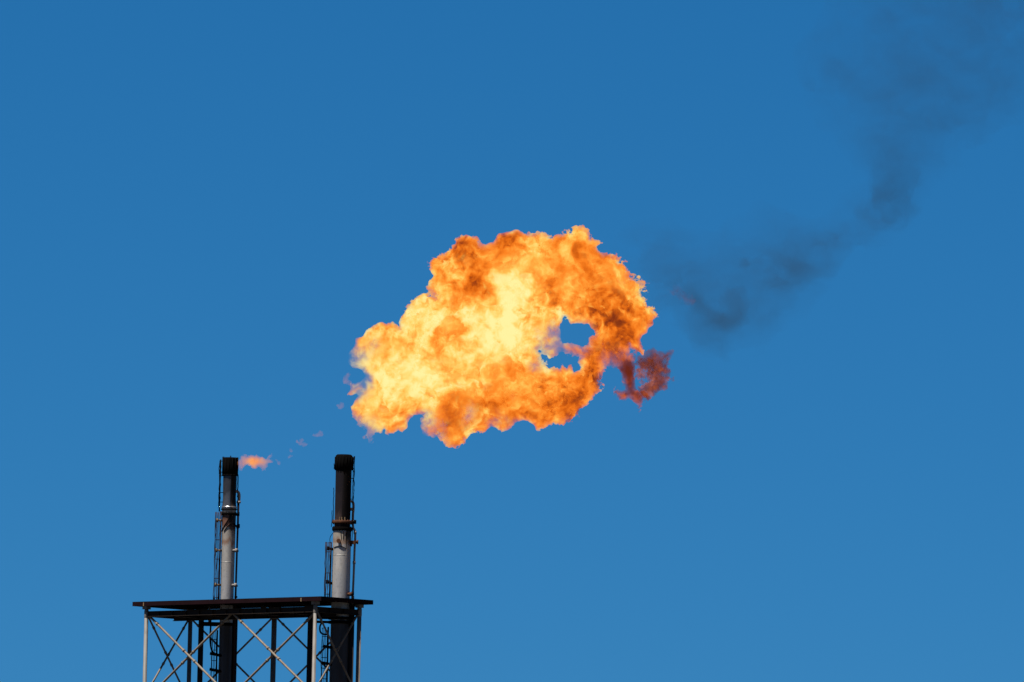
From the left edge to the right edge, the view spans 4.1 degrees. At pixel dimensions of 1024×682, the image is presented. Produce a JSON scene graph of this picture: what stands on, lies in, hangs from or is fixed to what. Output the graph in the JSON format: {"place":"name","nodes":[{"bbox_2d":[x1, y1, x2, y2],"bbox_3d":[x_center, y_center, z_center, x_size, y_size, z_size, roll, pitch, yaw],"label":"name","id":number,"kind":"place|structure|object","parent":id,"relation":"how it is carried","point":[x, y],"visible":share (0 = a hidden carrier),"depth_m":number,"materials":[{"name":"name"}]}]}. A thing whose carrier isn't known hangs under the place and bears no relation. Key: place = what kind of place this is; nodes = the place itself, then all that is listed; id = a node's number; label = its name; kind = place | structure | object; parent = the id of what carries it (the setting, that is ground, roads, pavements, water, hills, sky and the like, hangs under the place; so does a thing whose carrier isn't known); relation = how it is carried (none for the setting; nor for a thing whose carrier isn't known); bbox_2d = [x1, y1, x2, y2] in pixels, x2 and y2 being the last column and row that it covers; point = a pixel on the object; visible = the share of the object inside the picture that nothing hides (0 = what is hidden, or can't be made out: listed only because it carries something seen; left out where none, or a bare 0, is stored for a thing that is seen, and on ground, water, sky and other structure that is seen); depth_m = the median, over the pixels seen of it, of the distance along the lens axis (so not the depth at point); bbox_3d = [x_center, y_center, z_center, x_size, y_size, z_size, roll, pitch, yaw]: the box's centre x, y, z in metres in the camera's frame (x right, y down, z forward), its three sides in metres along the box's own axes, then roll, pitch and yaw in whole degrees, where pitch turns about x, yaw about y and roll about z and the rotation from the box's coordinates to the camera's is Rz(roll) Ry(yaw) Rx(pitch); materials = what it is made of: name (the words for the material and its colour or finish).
{"place":"outdoors","nodes":[
{"label":"outdoors","id":0,"kind":"place"},
{"bbox_2d":[0,0,1023,681],"label":"sky","id":1,"kind":"structure","parent":0,"point":[645,340],"materials":[{"name":"blue"}]},
{"bbox_3d":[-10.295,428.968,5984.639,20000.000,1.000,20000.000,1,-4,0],"label":"ground","id":2,"kind":"structure","parent":0,"visible":0},
{"bbox_2d":[210,456,240,681],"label":"flare stack","id":3,"kind":"object","parent":2,"relation":"on","point":[225,549],"visible":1,"depth_m":810.79,"materials":[{"name":"paint"}]},
{"bbox_2d":[132,596,372,681],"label":"flare tower","id":4,"kind":"structure","parent":2,"relation":"on","point":[190,612],"depth_m":807.02,"materials":[{"name":"metal"}]},
{"bbox_2d":[321,454,357,681],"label":"flare stack","id":5,"kind":"object","parent":2,"relation":"on","point":[342,528],"visible":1,"depth_m":804.13,"materials":[{"name":"paint"}]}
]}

